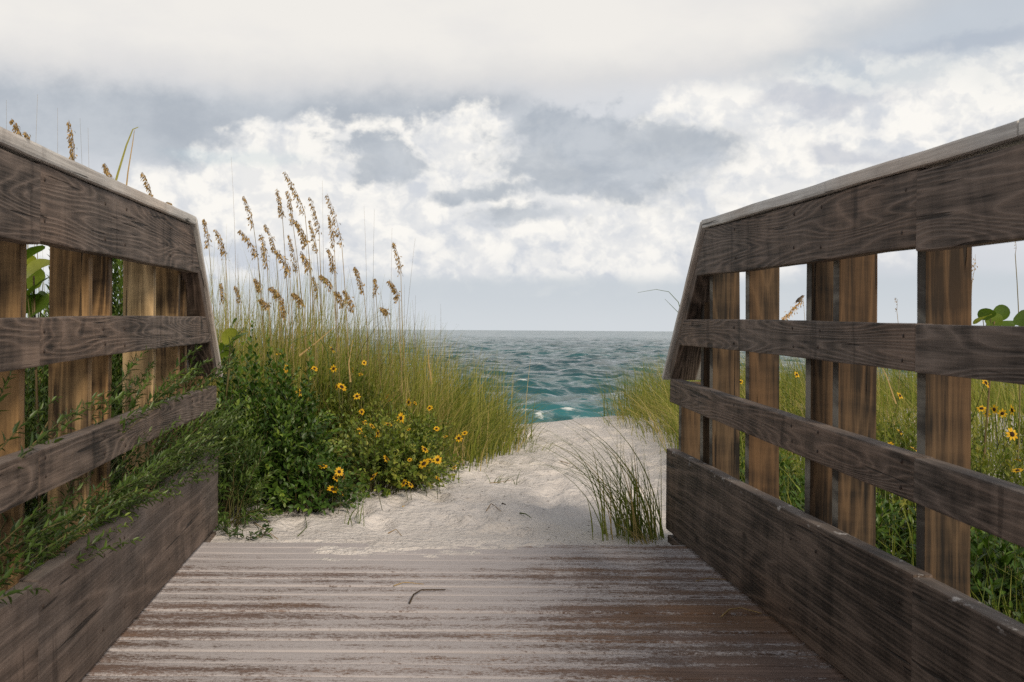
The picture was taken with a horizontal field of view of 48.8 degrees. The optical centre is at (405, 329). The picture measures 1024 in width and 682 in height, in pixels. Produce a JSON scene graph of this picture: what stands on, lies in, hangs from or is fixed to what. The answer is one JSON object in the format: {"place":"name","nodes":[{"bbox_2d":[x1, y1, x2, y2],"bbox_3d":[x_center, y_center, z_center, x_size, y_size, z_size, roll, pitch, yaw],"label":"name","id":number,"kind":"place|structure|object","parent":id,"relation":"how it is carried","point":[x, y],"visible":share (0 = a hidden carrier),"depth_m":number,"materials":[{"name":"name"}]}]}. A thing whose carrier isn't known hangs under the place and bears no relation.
{"place":"outdoors","nodes":[
{"label":"outdoors","id":0,"kind":"place"},
{"bbox_2d":[0,0,1023,330],"label":"sky","id":1,"kind":"structure","parent":0,"point":[546,165],"materials":[{"name":"white"}]},
{"bbox_2d":[30,403,1023,569],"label":"ground","id":2,"kind":"structure","parent":0,"point":[562,519],"depth_m":4.83,"materials":[{"name":"beige sand"}]},
{"bbox_2d":[9,118,27,245],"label":"sea oat stalk","id":3,"kind":"object","parent":2,"relation":"on","point":[15,128],"visible":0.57,"depth_m":4.60,"materials":[{"name":"plant"}]},
{"bbox_2d":[22,132,42,386],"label":"sea oat stalk","id":4,"kind":"object","parent":2,"relation":"on","point":[26,136],"visible":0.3,"depth_m":4.90,"materials":[{"name":"plant"}]},
{"bbox_2d":[24,365,47,567],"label":"narrow leaved bush","id":5,"kind":"object","parent":2,"relation":"on","point":[30,428],"visible":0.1,"depth_m":3.38,"materials":[{"name":"green plant"}]},
{"bbox_2d":[26,245,49,559],"bbox_3d":[-1.103,0.264,3.296,0.103,1.024,0.302,0,0,-30],"label":"sea grape","id":6,"kind":"object","parent":2,"relation":"on","point":[38,302],"visible":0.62,"depth_m":3.29,"materials":[{"name":"green plant"}]},
{"bbox_2d":[66,122,76,160],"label":"sea oat stalk","id":7,"kind":"object","parent":2,"relation":"on","point":[72,154],"visible":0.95,"depth_m":4.70,"materials":[{"name":"plant"}]},
{"bbox_2d":[24,246,121,528],"bbox_3d":[-1.254,0.214,4.174,0.801,1.084,0.981,0,0,0],"label":"narrow leaved bush","id":8,"kind":"object","parent":2,"relation":"on","point":[45,376],"visible":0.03,"depth_m":4.01,"materials":[{"name":"green plant"}]},
{"bbox_2d":[102,163,118,267],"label":"sea oat stalk","id":9,"kind":"object","parent":2,"relation":"on","point":[105,170],"visible":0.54,"depth_m":5.00,"materials":[{"name":"plant"}]},
{"bbox_2d":[0,127,222,681],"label":"wooden railing","id":10,"kind":"object","parent":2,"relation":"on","point":[85,224],"visible":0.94,"depth_m":2.52,"materials":[{"name":"brown wood"}]},
{"bbox_2d":[0,370,171,603],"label":"creeper plant","id":11,"kind":"object","parent":10,"relation":"attached to","point":[60,522],"visible":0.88,"depth_m":2.19,"materials":[{"name":"green plant"}]},
{"bbox_2d":[24,346,212,572],"bbox_3d":[-0.782,0.406,2.822,0.429,0.744,1.136,0,0,0],"label":"creeper plant","id":12,"kind":"object","parent":10,"relation":"attached to","point":[149,466],"visible":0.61,"depth_m":2.87,"materials":[{"name":"green plant"}]},
{"bbox_2d":[28,345,234,560],"bbox_3d":[-0.785,0.409,3.401,0.436,0.730,1.160,0,0,0],"label":"creeper plant","id":13,"kind":"object","parent":10,"relation":"attached to","point":[199,447],"visible":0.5,"depth_m":3.39,"materials":[{"name":"green plant"}]},
{"bbox_2d":[155,326,258,477],"bbox_3d":[-0.776,0.384,3.904,0.413,0.796,1.036,0,0,0],"label":"creeper plant","id":14,"kind":"object","parent":10,"relation":"attached to","point":[206,384],"visible":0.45,"depth_m":3.99,"materials":[{"name":"green plant"}]},
{"bbox_2d":[111,258,122,471],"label":"narrow leaved bush","id":15,"kind":"object","parent":2,"relation":"on","point":[117,289],"depth_m":4.42,"materials":[{"name":"green plant"}]},
{"bbox_2d":[115,127,137,179],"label":"bent reed","id":16,"kind":"object","parent":2,"relation":"on","point":[118,171],"visible":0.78,"depth_m":4.60,"materials":[{"name":"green plant"}]},
{"bbox_2d":[140,173,152,196],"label":"sea oat stalk","id":17,"kind":"object","parent":2,"relation":"on","point":[143,177],"visible":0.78,"depth_m":5.20,"materials":[{"name":"plant"}]},
{"bbox_2d":[202,219,215,384],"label":"sea oat stalk","id":18,"kind":"object","parent":2,"relation":"on","point":[205,231],"visible":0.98,"depth_m":5.79,"materials":[{"name":"plant"}]},
{"bbox_2d":[213,229,228,327],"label":"sea oat stalk","id":19,"kind":"object","parent":2,"relation":"on","point":[222,251],"visible":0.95,"depth_m":5.90,"materials":[{"name":"plant"}]},
{"bbox_2d":[219,283,226,327],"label":"sea oat stalk","id":20,"kind":"object","parent":2,"relation":"on","point":[221,292],"visible":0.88,"depth_m":6.30,"materials":[{"name":"plant"}]},
{"bbox_2d":[218,318,246,468],"bbox_3d":[-0.723,0.343,4.609,0.110,0.786,0.236,0,0,-24],"label":"sea grape","id":21,"kind":"object","parent":2,"relation":"on","point":[231,332],"visible":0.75,"depth_m":4.65,"materials":[{"name":"green plant"}]},
{"bbox_2d":[231,162,235,356],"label":"bare stalk","id":22,"kind":"object","parent":2,"relation":"on","point":[235,262],"visible":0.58,"depth_m":6.00,"materials":[{"name":"plant"}]},
{"bbox_2d":[234,286,242,347],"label":"sea oat stalk","id":23,"kind":"object","parent":2,"relation":"on","point":[237,290],"visible":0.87,"depth_m":6.40,"materials":[{"name":"plant"}]},
{"bbox_2d":[213,512,272,539],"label":"seedling","id":24,"kind":"object","parent":2,"relation":"on","point":[236,529],"visible":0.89,"depth_m":4.02,"materials":[{"name":"green plant"}]},
{"bbox_2d":[205,392,283,527],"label":"narrow leaved bush","id":25,"kind":"object","parent":2,"relation":"on","point":[234,480],"visible":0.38,"depth_m":4.24,"materials":[{"name":"green plant"}]},
{"bbox_2d":[237,230,264,369],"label":"sea oat stalk","id":26,"kind":"object","parent":2,"relation":"on","point":[245,239],"visible":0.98,"depth_m":5.99,"materials":[{"name":"plant"}]},
{"bbox_2d":[242,196,265,363],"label":"sea oat stalk","id":27,"kind":"object","parent":2,"relation":"on","point":[247,210],"visible":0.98,"depth_m":6.20,"materials":[{"name":"plant"}]},
{"bbox_2d":[253,278,264,344],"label":"sea oat stalk","id":28,"kind":"object","parent":2,"relation":"on","point":[257,286],"visible":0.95,"depth_m":6.09,"materials":[{"name":"plant"}]},
{"bbox_2d":[258,235,271,343],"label":"sea oat stalk","id":29,"kind":"object","parent":2,"relation":"on","point":[263,247],"visible":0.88,"depth_m":6.10,"materials":[{"name":"plant"}]},
{"bbox_2d":[258,298,271,361],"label":"sea oat stalk","id":30,"kind":"object","parent":2,"relation":"on","point":[263,303],"visible":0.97,"depth_m":5.90,"materials":[{"name":"plant"}]},
{"bbox_2d":[263,225,280,364],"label":"sea oat stalk","id":31,"kind":"object","parent":2,"relation":"on","point":[270,239],"visible":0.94,"depth_m":6.29,"materials":[{"name":"plant"}]},
{"bbox_2d":[267,287,283,366],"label":"sea oat stalk","id":32,"kind":"object","parent":2,"relation":"on","point":[276,295],"visible":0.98,"depth_m":5.90,"materials":[{"name":"plant"}]},
{"bbox_2d":[279,297,287,362],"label":"sea oat stalk","id":33,"kind":"object","parent":2,"relation":"on","point":[282,309],"visible":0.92,"depth_m":5.80,"materials":[{"name":"plant"}]},
{"bbox_2d":[274,250,293,365],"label":"sea oat stalk","id":34,"kind":"object","parent":2,"relation":"on","point":[286,270],"visible":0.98,"depth_m":5.90,"materials":[{"name":"plant"}]},
{"bbox_2d":[275,189,292,382],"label":"sea oat stalk","id":35,"kind":"object","parent":2,"relation":"on","point":[280,205],"visible":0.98,"depth_m":6.29,"materials":[{"name":"plant"}]},
{"bbox_2d":[205,320,364,507],"bbox_3d":[-0.622,0.346,4.796,0.912,0.772,1.013,0,0,0],"label":"leafy shrub","id":36,"kind":"object","parent":2,"relation":"on","point":[277,424],"visible":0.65,"depth_m":4.64,"materials":[{"name":"green plant"}]},
{"bbox_2d":[287,235,298,318],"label":"sea oat stalk","id":37,"kind":"object","parent":2,"relation":"on","point":[291,254],"visible":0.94,"depth_m":6.50,"materials":[{"name":"plant"}]},
{"bbox_2d":[285,191,305,360],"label":"sea oat stalk","id":38,"kind":"object","parent":2,"relation":"on","point":[291,220],"visible":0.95,"depth_m":6.19,"materials":[{"name":"plant"}]},
{"bbox_2d":[290,292,307,398],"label":"sea oat stalk","id":39,"kind":"object","parent":2,"relation":"on","point":[296,297],"visible":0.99,"depth_m":5.89,"materials":[{"name":"plant"}]},
{"bbox_2d":[283,172,317,377],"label":"sea oat stalk","id":40,"kind":"object","parent":2,"relation":"on","point":[292,189],"visible":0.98,"depth_m":6.00,"materials":[{"name":"plant"}]},
{"bbox_2d":[292,220,315,388],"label":"sea oat stalk","id":41,"kind":"object","parent":2,"relation":"on","point":[302,237],"visible":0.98,"depth_m":5.89,"materials":[{"name":"plant"}]},
{"bbox_2d":[299,251,313,373],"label":"sea oat stalk","id":42,"kind":"object","parent":2,"relation":"on","point":[306,263],"visible":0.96,"depth_m":6.20,"materials":[{"name":"plant"}]},
{"bbox_2d":[252,437,371,515],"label":"leafy shrub","id":43,"kind":"object","parent":2,"relation":"on","point":[319,502],"visible":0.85,"depth_m":4.48,"materials":[{"name":"green plant"}]},
{"bbox_2d":[308,197,322,354],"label":"sea oat stalk","id":44,"kind":"object","parent":2,"relation":"on","point":[313,214],"visible":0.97,"depth_m":6.09,"materials":[{"name":"plant"}]},
{"bbox_2d":[308,221,324,372],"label":"sea oat stalk","id":45,"kind":"object","parent":2,"relation":"on","point":[311,229],"visible":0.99,"depth_m":6.30,"materials":[{"name":"plant"}]},
{"bbox_2d":[312,276,321,373],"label":"sea oat stalk","id":46,"kind":"object","parent":2,"relation":"on","point":[315,290],"visible":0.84,"depth_m":6.50,"materials":[{"name":"plant"}]},
{"bbox_2d":[26,224,617,471],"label":"dune grass","id":47,"kind":"structure","parent":2,"relation":"on","point":[464,411],"depth_m":6.27,"materials":[{"name":"green plant"}]},
{"bbox_2d":[126,130,134,184],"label":"bent reed","id":48,"kind":"object","parent":47,"relation":"in","point":[129,162],"visible":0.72,"depth_m":4.62,"materials":[{"name":"plant"}]},
{"bbox_2d":[289,332,331,412],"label":"bent reed","id":49,"kind":"object","parent":47,"relation":"in","point":[328,363],"visible":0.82,"depth_m":5.60,"materials":[{"name":"plant"}]},
{"bbox_2d":[299,327,333,355],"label":"bent reed","id":50,"kind":"object","parent":47,"relation":"in","point":[313,344],"visible":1,"depth_m":5.50,"materials":[{"name":"plant"}]},
{"bbox_2d":[348,340,352,381],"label":"bent reed","id":51,"kind":"object","parent":47,"relation":"in","point":[349,365],"visible":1,"depth_m":5.60,"materials":[{"name":"plant"}]},
{"bbox_2d":[322,184,325,363],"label":"bare stalk","id":52,"kind":"object","parent":2,"relation":"on","point":[323,265],"visible":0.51,"depth_m":6.20,"materials":[{"name":"plant"}]},
{"bbox_2d":[318,274,338,375],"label":"sea oat stalk","id":53,"kind":"object","parent":2,"relation":"on","point":[322,278],"visible":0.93,"depth_m":6.00,"materials":[{"name":"plant"}]},
{"bbox_2d":[326,249,335,311],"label":"sea oat stalk","id":54,"kind":"object","parent":2,"relation":"on","point":[330,265],"visible":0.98,"depth_m":6.20,"materials":[{"name":"plant"}]},
{"bbox_2d":[327,215,339,354],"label":"sea oat stalk","id":55,"kind":"object","parent":2,"relation":"on","point":[331,225],"visible":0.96,"depth_m":6.40,"materials":[{"name":"plant"}]},
{"bbox_2d":[325,195,349,395],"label":"sea oat stalk","id":56,"kind":"object","parent":2,"relation":"on","point":[334,217],"visible":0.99,"depth_m":5.99,"materials":[{"name":"plant"}]},
{"bbox_2d":[334,291,347,385],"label":"sea oat stalk","id":57,"kind":"object","parent":2,"relation":"on","point":[338,295],"visible":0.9,"depth_m":6.10,"materials":[{"name":"plant"}]},
{"bbox_2d":[276,347,416,454],"bbox_3d":[-0.303,0.379,5.622,0.792,0.598,0.978,0,0,0],"label":"flowering bush","id":58,"kind":"object","parent":2,"relation":"on","point":[344,403],"visible":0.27,"depth_m":5.62,"materials":[{"name":"green plant"}]},
{"bbox_2d":[342,290,357,360],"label":"sea oat stalk","id":59,"kind":"object","parent":2,"relation":"on","point":[348,302],"visible":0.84,"depth_m":6.19,"materials":[{"name":"plant"}]},
{"bbox_2d":[349,270,365,400],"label":"bare stalk","id":60,"kind":"object","parent":2,"relation":"on","point":[359,332],"visible":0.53,"depth_m":5.97,"materials":[{"name":"plant"}]},
{"bbox_2d":[334,486,383,524],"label":"grass tuft","id":61,"kind":"object","parent":2,"relation":"on","point":[358,510],"visible":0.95,"depth_m":4.28,"materials":[{"name":"plant"}]},
{"bbox_2d":[353,267,369,394],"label":"sea oat stalk","id":62,"kind":"object","parent":2,"relation":"on","point":[355,271],"visible":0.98,"depth_m":6.30,"materials":[{"name":"plant"}]},
{"bbox_2d":[289,365,454,513],"bbox_3d":[-0.141,0.483,4.918,0.656,0.643,1.059,0,0,16],"label":"flowering bush","id":63,"kind":"object","parent":2,"relation":"on","point":[393,474],"visible":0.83,"depth_m":4.91,"materials":[{"name":"green plant"}]},
{"bbox_2d":[373,248,375,392],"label":"bare stalk","id":64,"kind":"object","parent":2,"relation":"on","point":[373,300],"visible":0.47,"depth_m":6.40,"materials":[{"name":"plant"}]},
{"bbox_2d":[372,278,380,388],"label":"sea oat stalk","id":65,"kind":"object","parent":2,"relation":"on","point":[375,285],"visible":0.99,"depth_m":6.29,"materials":[{"name":"plant"}]},
{"bbox_2d":[372,278,382,403],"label":"bare stalk","id":66,"kind":"object","parent":2,"relation":"on","point":[377,342],"visible":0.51,"depth_m":6.02,"materials":[{"name":"plant"}]},
{"bbox_2d":[380,314,380,366],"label":"bare stalk","id":67,"kind":"object","parent":2,"relation":"on","point":[380,337],"visible":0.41,"depth_m":6.48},
{"bbox_2d":[379,307,393,407],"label":"sea oat stalk","id":68,"kind":"object","parent":2,"relation":"on","point":[385,312],"visible":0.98,"depth_m":6.20,"materials":[{"name":"plant"}]},
{"bbox_2d":[380,291,394,411],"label":"bare stalk","id":69,"kind":"object","parent":2,"relation":"on","point":[388,349],"visible":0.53,"depth_m":6.14,"materials":[{"name":"plant"}]},
{"bbox_2d":[389,255,391,386],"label":"bare stalk","id":70,"kind":"object","parent":2,"relation":"on","point":[390,314],"visible":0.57,"depth_m":6.30,"materials":[{"name":"plant"}]},
{"bbox_2d":[386,281,401,402],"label":"sea oat stalk","id":71,"kind":"object","parent":2,"relation":"on","point":[393,291],"visible":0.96,"depth_m":6.19,"materials":[{"name":"plant"}]},
{"bbox_2d":[392,242,406,403],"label":"sea oat stalk","id":72,"kind":"object","parent":2,"relation":"on","point":[398,258],"visible":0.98,"depth_m":6.40,"materials":[{"name":"plant"}]},
{"bbox_2d":[339,398,467,506],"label":"flowering bush","id":73,"kind":"object","parent":2,"relation":"on","point":[417,432],"visible":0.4,"depth_m":5.31,"materials":[{"name":"green plant"}]},
{"bbox_2d":[403,284,404,386],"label":"bare stalk","id":74,"kind":"object","parent":2,"relation":"on","point":[404,313],"visible":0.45,"depth_m":7.18,"materials":[{"name":"plant"}]},
{"bbox_2d":[402,244,414,372],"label":"bare stalk","id":75,"kind":"object","parent":2,"relation":"on","point":[407,312],"visible":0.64,"depth_m":6.30,"materials":[{"name":"plant"}]},
{"bbox_2d":[414,297,415,400],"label":"bare stalk","id":76,"kind":"object","parent":2,"relation":"on","point":[414,358],"visible":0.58,"depth_m":6.85,"materials":[{"name":"plant"}]},
{"bbox_2d":[227,538,631,560],"bbox_3d":[0.084,0.763,3.632,1.418,0.065,0.765,0,0,0],"label":"sand drift","id":77,"kind":"object","parent":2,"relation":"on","point":[391,545],"visible":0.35,"depth_m":3.83,"materials":[{"name":"sand"}]},
{"bbox_2d":[434,462,460,482],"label":"grass tuft","id":78,"kind":"object","parent":2,"relation":"on","point":[449,473],"visible":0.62,"depth_m":5.24,"materials":[{"name":"plant"}]},
{"bbox_2d":[80,542,851,681],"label":"boardwalk deck","id":79,"kind":"structure","parent":2,"relation":"on","point":[256,612],"depth_m":2.87,"materials":[{"name":"brown wood"}]},
{"bbox_2d":[409,589,445,603],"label":"dry twig","id":80,"kind":"object","parent":79,"relation":"on","point":[420,590],"visible":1,"depth_m":3.15,"materials":[{"name":"wood"}]},
{"bbox_2d":[721,607,761,616],"bbox_3d":[0.876,0.747,2.961,0.123,0.011,0.045,0,0,-17],"label":"straw blade","id":81,"kind":"object","parent":79,"relation":"on","point":[728,610],"visible":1,"depth_m":2.97,"materials":[{"name":"plant"}]},
{"bbox_2d":[662,118,1023,681],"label":"wooden railing","id":82,"kind":"object","parent":79,"relation":"on","point":[825,578],"visible":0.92,"depth_m":2.44,"materials":[{"name":"brown wood"}]},
{"bbox_2d":[286,434,660,543],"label":"plant litter","id":83,"kind":"object","parent":2,"relation":"on","point":[496,504],"visible":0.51,"depth_m":4.60,"materials":[{"name":"plant"}]},
{"bbox_2d":[482,466,526,484],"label":"grass tuft","id":84,"kind":"object","parent":2,"relation":"on","point":[503,478],"visible":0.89,"depth_m":5.35,"materials":[{"name":"plant"}]},
{"bbox_2d":[518,437,552,452],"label":"grass tuft","id":85,"kind":"object","parent":2,"relation":"on","point":[536,448],"visible":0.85,"depth_m":6.90,"materials":[{"name":"plant"}]},
{"bbox_2d":[443,386,664,544],"bbox_3d":[0.516,0.487,4.007,0.930,0.594,1.014,0,0,0],"label":"grass tuft","id":86,"kind":"object","parent":2,"relation":"on","point":[634,518],"visible":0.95,"depth_m":4.12,"materials":[{"name":"green plant"}]},
{"bbox_2d":[586,522,650,544],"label":"grass tuft","id":87,"kind":"object","parent":2,"relation":"on","point":[633,535],"visible":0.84,"depth_m":4.01,"materials":[{"name":"plant"}]},
{"bbox_2d":[739,448,804,508],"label":"leafy shrub","id":88,"kind":"object","parent":2,"relation":"on","point":[796,481],"visible":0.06,"depth_m":4.24,"materials":[{"name":"green plant"}]},
{"bbox_2d":[740,372,804,453],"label":"flowering bush","id":89,"kind":"object","parent":2,"relation":"on","point":[792,409],"visible":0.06,"depth_m":6.49,"materials":[{"name":"green plant"}]},
{"bbox_2d":[740,431,804,484],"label":"flowering bush","id":90,"kind":"object","parent":2,"relation":"on","point":[792,456],"visible":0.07,"depth_m":5.09,"materials":[{"name":"green plant"}]},
{"bbox_2d":[781,300,804,319],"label":"sea oat stalk","id":91,"kind":"object","parent":2,"relation":"on","point":[792,309],"visible":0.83,"depth_m":11.00,"materials":[{"name":"plant"}]},
{"bbox_2d":[796,295,804,301],"bbox_3d":[3.856,-0.292,10.989,0.114,0.091,0.042,0,0,30],"label":"bird","id":92,"kind":"object","parent":91,"relation":"on","point":[800,298],"visible":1,"depth_m":10.97},
{"bbox_2d":[582,352,1023,622],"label":"meadow grass","id":93,"kind":"structure","parent":2,"relation":"on","point":[1008,400],"depth_m":6.47,"materials":[{"name":"green plant"}]},
{"bbox_2d":[882,368,896,403],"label":"bent reed","id":94,"kind":"object","parent":93,"relation":"in","point":[890,387],"visible":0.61,"depth_m":4.60,"materials":[{"name":"plant"}]},
{"bbox_2d":[790,485,915,563],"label":"leafy shrub","id":95,"kind":"object","parent":2,"relation":"on","point":[881,525],"visible":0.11,"depth_m":3.41,"materials":[{"name":"green plant"}]},
{"bbox_2d":[795,417,916,527],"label":"flowering bush","id":96,"kind":"object","parent":2,"relation":"on","point":[883,491],"visible":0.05,"depth_m":4.28,"materials":[{"name":"green plant"}]},
{"bbox_2d":[876,392,1002,473],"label":"flowering bush","id":97,"kind":"object","parent":2,"relation":"on","point":[907,440],"visible":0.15,"depth_m":5.20,"materials":[{"name":"green plant"}]},
{"bbox_2d":[888,380,1023,538],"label":"flowering bush","id":98,"kind":"object","parent":2,"relation":"on","point":[1004,472],"visible":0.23,"depth_m":4.08,"materials":[{"name":"green plant"}]},
{"bbox_2d":[899,523,1023,623],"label":"leafy shrub","id":99,"kind":"object","parent":2,"relation":"on","point":[1004,561],"visible":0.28,"depth_m":2.74,"materials":[{"name":"green plant"}]},
{"bbox_2d":[908,468,1023,600],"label":"flowering bush","id":100,"kind":"object","parent":2,"relation":"on","point":[1015,470],"visible":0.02,"depth_m":3.31,"materials":[{"name":"green plant"}]},
{"bbox_2d":[973,305,1023,473],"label":"sea grape","id":101,"kind":"object","parent":2,"relation":"on","point":[997,315],"visible":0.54,"depth_m":4.91,"materials":[{"name":"green plant"}]},
{"bbox_2d":[990,394,1023,456],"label":"flowering bush","id":102,"kind":"object","parent":2,"relation":"on","point":[1012,426],"visible":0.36,"depth_m":5.77,"materials":[{"name":"green plant"}]},
{"bbox_2d":[1004,600,1023,623],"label":"leafy shrub","id":103,"kind":"object","parent":2,"relation":"on","point":[1018,614],"visible":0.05,"depth_m":2.39,"materials":[{"name":"green plant"}]},
{"bbox_2d":[1014,242,1020,464],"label":"sea oat stalk","id":104,"kind":"object","parent":2,"relation":"on","point":[1019,384],"visible":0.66,"depth_m":5.00,"materials":[{"name":"plant"}]},
{"bbox_2d":[216,328,1023,423],"bbox_3d":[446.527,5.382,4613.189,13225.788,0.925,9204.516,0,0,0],"label":"sea","id":105,"kind":"structure","parent":0,"point":[567,355],"depth_m":93.22,"materials":[{"name":"liquid"}]},
{"bbox_2d":[573,351,1023,475],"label":"dune grass","id":106,"kind":"structure","parent":0,"point":[636,417],"depth_m":7.99,"materials":[{"name":"green plant"}]}
]}

